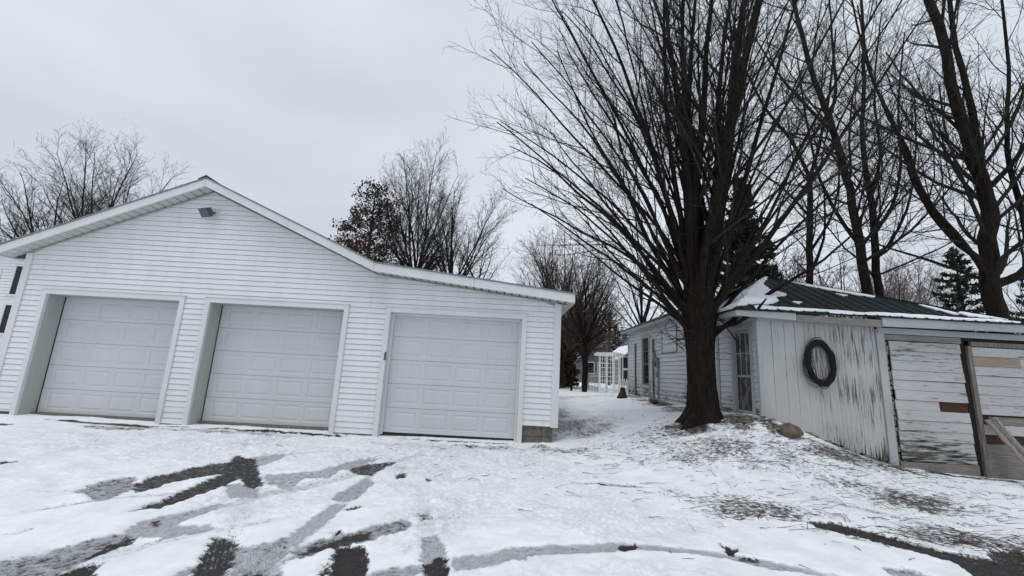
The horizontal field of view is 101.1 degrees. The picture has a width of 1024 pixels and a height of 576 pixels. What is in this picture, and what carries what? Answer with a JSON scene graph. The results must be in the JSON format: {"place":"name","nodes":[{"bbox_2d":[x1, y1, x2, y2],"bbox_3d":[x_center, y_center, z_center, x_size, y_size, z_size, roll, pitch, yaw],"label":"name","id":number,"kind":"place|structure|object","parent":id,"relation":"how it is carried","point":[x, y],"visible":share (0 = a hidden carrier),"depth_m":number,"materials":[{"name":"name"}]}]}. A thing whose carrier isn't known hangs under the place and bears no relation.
{"place":"outdoors","nodes":[
{"label":"outdoors","id":0,"kind":"place"},
{"bbox_2d":[0,382,1023,575],"bbox_3d":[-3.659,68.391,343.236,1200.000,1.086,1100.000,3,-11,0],"label":"ground","id":1,"kind":"structure","parent":0,"point":[120,497],"depth_m":4.72,"materials":[{"name":"white snow"}]},
{"bbox_2d":[0,242,23,345],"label":"house","id":2,"kind":"structure","parent":1,"relation":"on","point":[10,271],"depth_m":15.11,"materials":[{"name":"white plastic"}]},
{"bbox_2d":[0,303,11,334],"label":"window","id":3,"kind":"structure","parent":2,"relation":"in","point":[6,309],"depth_m":14.89,"materials":[{"name":"clear glass"}]},
{"bbox_2d":[5,264,22,295],"bbox_3d":[-17.751,-0.277,15.136,0.520,1.170,0.065,3,-11,0],"label":"window","id":4,"kind":"structure","parent":2,"relation":"in","point":[17,271],"depth_m":15.13,"materials":[{"name":"clear glass"}]},
{"bbox_2d":[0,211,40,241],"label":"bare tree","id":5,"kind":"object","parent":1,"relation":"on","point":[16,227],"visible":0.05,"depth_m":34.42,"materials":[{"name":"plant"}]},
{"bbox_2d":[0,159,107,241],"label":"bare tree","id":6,"kind":"object","parent":1,"relation":"on","point":[28,224],"visible":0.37,"depth_m":32.63,"materials":[{"name":"plant"}]},
{"bbox_2d":[8,118,190,229],"bbox_3d":[-32.723,-4.073,32.775,11.050,19.536,10.342,-7,-15,42],"label":"bare tree","id":7,"kind":"object","parent":1,"relation":"on","point":[93,206],"visible":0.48,"depth_m":32.10,"materials":[{"name":"plant"}]},
{"bbox_2d":[0,175,576,442],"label":"garage","id":8,"kind":"structure","parent":1,"relation":"on","point":[170,306],"depth_m":8.85,"materials":[{"name":"white plastic"}]},
{"bbox_2d":[36,297,178,417],"bbox_3d":[-8.381,1.470,8.943,2.769,2.444,0.052,3,-11,0],"label":"garage door","id":9,"kind":"structure","parent":8,"relation":"in","point":[108,357],"depth_m":8.92,"materials":[{"name":"paint"}]},
{"bbox_2d":[198,207,219,217],"bbox_3d":[-6.516,-1.616,9.067,0.260,0.226,0.330,-1,-12,18],"label":"floodlight","id":10,"kind":"object","parent":8,"relation":"attached to","point":[206,212],"visible":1,"depth_m":8.97,"materials":[{"name":"metal"}]},
{"bbox_2d":[201,305,343,427],"bbox_3d":[-4.966,1.653,8.943,2.789,2.444,0.052,3,-11,0],"label":"garage door","id":11,"kind":"structure","parent":8,"relation":"in","point":[271,366],"depth_m":8.92,"materials":[{"name":"paint"}]},
{"bbox_2d":[383,316,519,440],"bbox_3d":[-1.224,1.819,8.771,2.738,2.444,0.041,3,-11,0],"label":"garage door","id":12,"kind":"structure","parent":8,"relation":"in","point":[448,377],"depth_m":8.74,"materials":[{"name":"paint"}]},
{"bbox_2d":[329,176,413,265],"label":"oak tree","id":13,"kind":"object","parent":1,"relation":"on","point":[378,215],"visible":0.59,"depth_m":28.47,"materials":[{"name":"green plant"}]},
{"bbox_2d":[364,127,474,270],"bbox_3d":[-6.963,-2.958,31.095,8.562,19.201,8.123,3,-11,0],"label":"bare tree","id":14,"kind":"object","parent":1,"relation":"on","point":[418,245],"visible":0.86,"depth_m":30.57,"materials":[{"name":"plant"}]},
{"bbox_2d":[414,174,518,278],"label":"bare tree","id":15,"kind":"object","parent":1,"relation":"on","point":[461,261],"visible":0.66,"depth_m":31.46,"materials":[{"name":"plant"}]},
{"bbox_2d":[450,227,513,279],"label":"bare tree","id":16,"kind":"object","parent":1,"relation":"on","point":[492,253],"visible":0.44,"depth_m":33.59,"materials":[{"name":"plant"}]},
{"bbox_2d":[97,398,1023,569],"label":"fallen twigs","id":17,"kind":"object","parent":1,"relation":"on","point":[879,498],"visible":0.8,"depth_m":5.85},
{"bbox_2d":[504,216,620,387],"bbox_3d":[3.247,0.902,27.348,8.285,11.277,7.558,3,-11,0],"label":"bare tree","id":18,"kind":"object","parent":1,"relation":"on","point":[545,269],"visible":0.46,"depth_m":26.44,"materials":[{"name":"brown plant"}]},
{"bbox_2d":[562,338,571,386],"bbox_3d":[2.604,4.089,28.942,3.100,5.568,3.072,-4,-13,33],"label":"cedar bush","id":19,"kind":"object","parent":1,"relation":"on","point":[567,374],"visible":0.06,"depth_m":28.49,"materials":[{"name":"green plant"}]},
{"bbox_2d":[562,328,580,385],"bbox_3d":[3.829,4.947,30.534,2.418,4.626,2.688,13,-15,-41],"label":"cedar bush","id":20,"kind":"object","parent":1,"relation":"on","point":[576,373],"visible":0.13,"depth_m":30.00,"materials":[{"name":"green plant"}]},
{"bbox_2d":[560,313,608,390],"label":"sapling","id":21,"kind":"object","parent":1,"relation":"on","point":[570,348],"visible":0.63,"depth_m":22.32,"materials":[{"name":"brown wood"}]},
{"bbox_2d":[548,234,629,386],"bbox_3d":[5.482,1.793,31.350,7.895,11.303,7.667,3,-11,0],"label":"bare tree","id":22,"kind":"object","parent":1,"relation":"on","point":[602,340],"visible":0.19,"depth_m":30.71,"materials":[{"name":"brown plant"}]},
{"bbox_2d":[553,247,629,391],"bbox_3d":[3.928,1.582,21.698,4.525,7.841,4.612,3,-11,0],"label":"bare tree","id":23,"kind":"object","parent":1,"relation":"on","point":[587,339],"visible":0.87,"depth_m":21.19,"materials":[{"name":"brown plant"}]},
{"bbox_2d":[573,347,611,383],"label":"house","id":24,"kind":"structure","parent":1,"relation":"on","point":[593,365],"depth_m":49.24,"materials":[{"name":"wood"}]},
{"bbox_2d":[588,362,594,373],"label":"window","id":25,"kind":"structure","parent":24,"relation":"in","point":[591,365],"depth_m":49.16,"materials":[{"name":"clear glass"}]},
{"bbox_2d":[597,362,605,374],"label":"window","id":26,"kind":"structure","parent":24,"relation":"in","point":[604,365],"depth_m":49.13,"materials":[{"name":"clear glass"}]},
{"bbox_2d":[587,373,598,391],"bbox_3d":[4.592,5.465,24.707,0.065,1.076,9.541,2,-11,5],"label":"picket fence","id":27,"kind":"object","parent":1,"relation":"on","point":[592,386],"visible":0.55,"depth_m":23.49,"materials":[{"name":"white wood"}]},
{"bbox_2d":[608,315,610,384],"bbox_3d":[9.177,5.825,39.718,0.950,7.001,0.320,3,-11,0],"label":"utility pole","id":28,"kind":"object","parent":1,"relation":"on","point":[609,347],"visible":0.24,"depth_m":39.40,"materials":[{"name":"brown wood"}]},
{"bbox_2d":[594,352,624,393],"bbox_3d":[4.627,4.024,19.894,1.467,1.920,1.531,3,-11,0],"label":"arbor","id":29,"kind":"object","parent":1,"relation":"on","point":[613,355],"visible":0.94,"depth_m":19.75,"materials":[{"name":"white wood"}]},
{"bbox_2d":[594,318,629,351],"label":"woods","id":30,"kind":"object","parent":1,"relation":"on","point":[622,344],"visible":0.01,"depth_m":86.18,"materials":[{"name":"plant"}]},
{"bbox_2d":[607,325,623,351],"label":"spruce tree","id":31,"kind":"object","parent":1,"relation":"on","point":[615,343],"visible":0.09,"depth_m":61.65,"materials":[{"name":"green wood"}]},
{"bbox_2d":[611,345,627,384],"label":"house","id":32,"kind":"structure","parent":1,"relation":"on","point":[624,362],"depth_m":46.46,"materials":[{"name":"white wood"}]},
{"bbox_2d":[622,357,627,368],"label":"window","id":33,"kind":"structure","parent":32,"relation":"in","point":[624,359],"depth_m":46.35,"materials":[{"name":"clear glass"}]},
{"bbox_2d":[622,369,627,381],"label":"window","id":34,"kind":"structure","parent":32,"relation":"in","point":[624,371],"depth_m":46.10,"materials":[{"name":"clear glass"}]},
{"bbox_2d":[621,379,627,392],"bbox_3d":[5.739,4.738,20.314,1.485,0.694,0.065,10,-13,-32],"label":"picket fence","id":35,"kind":"object","parent":1,"relation":"on","point":[623,383],"visible":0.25,"depth_m":20.06,"materials":[{"name":"white wood"}]},
{"bbox_2d":[589,227,683,332],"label":"bare tree","id":36,"kind":"object","parent":1,"relation":"on","point":[641,318],"visible":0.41,"depth_m":27.22,"materials":[{"name":"plant"}]},
{"bbox_2d":[651,398,670,403],"bbox_3d":[4.162,3.165,11.805,0.100,0.085,1.102,4,-11,-3],"label":"scrap board","id":37,"kind":"object","parent":1,"relation":"on","point":[660,401],"visible":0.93,"depth_m":11.75,"materials":[{"name":"wood"}]},
{"bbox_2d":[636,200,740,307],"bbox_3d":[9.623,0.324,21.939,6.232,10.999,6.168,3,-11,0],"label":"bare tree","id":38,"kind":"object","parent":1,"relation":"on","point":[668,280],"visible":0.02,"depth_m":22.11,"materials":[{"name":"brown plant"}]},
{"bbox_2d":[442,0,1008,429],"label":"maple tree","id":39,"kind":"object","parent":1,"relation":"on","point":[694,266],"visible":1,"depth_m":8.67,"materials":[{"name":"brown plant"}]},
{"bbox_2d":[715,176,786,331],"bbox_3d":[11.326,-0.057,20.158,5.479,11.426,5.633,3,-11,0],"label":"spruce tree","id":40,"kind":"object","parent":1,"relation":"on","point":[766,270],"visible":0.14,"depth_m":19.74,"materials":[{"name":"green wood"}]},
{"bbox_2d":[716,227,821,294],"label":"bare tree","id":41,"kind":"object","parent":1,"relation":"on","point":[794,268],"visible":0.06,"depth_m":23.87,"materials":[{"name":"plant"}]},
{"bbox_2d":[697,1,876,283],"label":"bare tree","id":42,"kind":"object","parent":1,"relation":"on","point":[809,248],"visible":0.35,"depth_m":18.08,"materials":[{"name":"brown plant"}]},
{"bbox_2d":[779,423,803,438],"bbox_3d":[4.774,2.448,7.216,0.385,0.261,0.316,3,-11,0],"label":"field stone","id":43,"kind":"object","parent":1,"relation":"on","point":[790,430],"visible":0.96,"depth_m":7.12,"materials":[{"name":"beige stone"}]},
{"bbox_2d":[769,230,860,317],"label":"bare tree","id":44,"kind":"object","parent":1,"relation":"on","point":[827,277],"visible":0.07,"depth_m":26.99,"materials":[{"name":"brown plant"}]},
{"bbox_2d":[620,276,1023,479],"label":"old shed","id":45,"kind":"structure","parent":1,"relation":"on","point":[933,387],"depth_m":7.94,"materials":[{"name":"white wood"}]},
{"bbox_2d":[640,334,650,387],"bbox_3d":[4.649,2.547,14.632,0.107,1.790,0.940,3,-11,0],"label":"window","id":46,"kind":"structure","parent":45,"relation":"in","point":[645,340],"depth_m":14.73,"materials":[{"name":"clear glass"}]},
{"bbox_2d":[729,324,757,414],"bbox_3d":[4.694,1.701,8.572,0.107,1.840,0.860,3,-11,0],"label":"window","id":47,"kind":"structure","parent":45,"relation":"in","point":[742,366],"depth_m":8.61,"materials":[{"name":"white glass"}]},
{"bbox_2d":[802,337,837,388],"bbox_3d":[5.758,1.396,7.898,0.655,0.952,0.084,3,-11,0],"label":"vine wreath","id":48,"kind":"object","parent":45,"relation":"attached to","point":[830,378],"visible":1,"depth_m":7.87,"materials":[{"name":"brown plant"}]},
{"bbox_2d":[885,334,980,476],"bbox_3d":[7.791,2.150,7.859,1.450,2.490,0.070,3,-11,0],"label":"barn door","id":49,"kind":"structure","parent":45,"relation":"in","point":[940,406],"depth_m":7.84,"materials":[{"name":"white wood"}]},
{"bbox_2d":[965,342,1023,479],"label":"barn door","id":50,"kind":"structure","parent":45,"relation":"in","point":[998,461],"depth_m":7.86,"materials":[{"name":"white wood"}]},
{"bbox_2d":[713,0,1002,319],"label":"bare tree","id":51,"kind":"object","parent":1,"relation":"on","point":[865,282],"visible":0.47,"depth_m":17.10,"materials":[{"name":"brown plant"}]},
{"bbox_2d":[798,238,921,318],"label":"bare tree","id":52,"kind":"object","parent":1,"relation":"on","point":[841,275],"visible":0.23,"depth_m":25.88,"materials":[{"name":"brown plant"}]},
{"bbox_2d":[838,254,939,327],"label":"bare tree","id":53,"kind":"object","parent":1,"relation":"on","point":[904,281],"visible":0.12,"depth_m":30.31,"materials":[{"name":"brown plant"}]},
{"bbox_2d":[766,0,1023,333],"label":"bare tree","id":54,"kind":"object","parent":1,"relation":"on","point":[990,262],"visible":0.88,"depth_m":12.95,"materials":[{"name":"brown plant"}]},
{"bbox_2d":[788,0,1023,319],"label":"bare tree","id":55,"kind":"object","parent":1,"relation":"on","point":[877,280],"visible":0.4,"depth_m":17.43,"materials":[{"name":"brown plant"}]},
{"bbox_2d":[826,248,987,332],"bbox_3d":[31.863,2.991,34.609,10.298,13.186,11.366,10,-13,-30],"label":"bare tree","id":56,"kind":"object","parent":1,"relation":"on","point":[931,278],"visible":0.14,"depth_m":34.32,"materials":[{"name":"brown plant"}]},
{"bbox_2d":[872,266,981,312],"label":"bare tree","id":57,"kind":"object","parent":1,"relation":"on","point":[937,301],"visible":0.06,"depth_m":35.35,"materials":[{"name":"brown plant"}]},
{"bbox_2d":[930,246,1015,333],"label":"pine tree","id":58,"kind":"object","parent":1,"relation":"on","point":[960,296],"visible":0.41,"depth_m":30.81,"materials":[{"name":"green wood"}]},
{"bbox_2d":[970,277,1023,319],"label":"bare tree","id":59,"kind":"object","parent":1,"relation":"on","point":[1021,308],"visible":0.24,"depth_m":29.37,"materials":[{"name":"brown plant"}]},
{"bbox_2d":[984,417,1023,463],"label":"leaning plank","id":60,"kind":"object","parent":1,"relation":"on","point":[1005,436],"visible":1,"depth_m":7.49,"materials":[{"name":"beige wood"}]},
{"bbox_2d":[1010,278,1023,333],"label":"pine tree","id":61,"kind":"object","parent":1,"relation":"on","point":[1020,296],"visible":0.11,"depth_m":33.35,"materials":[{"name":"green wood"}]},
{"bbox_2d":[0,0,1023,353],"label":"sky","id":62,"kind":"structure","parent":0,"point":[287,105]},
{"bbox_2d":[617,387,627,398],"bbox_3d":[3.790,3.623,14.516,0.370,0.405,0.339,3,-11,0],"label":"tree stump","id":63,"kind":"object","parent":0,"point":[622,394],"visible":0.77,"depth_m":14.43,"materials":[{"name":"brown plant"}]}
]}

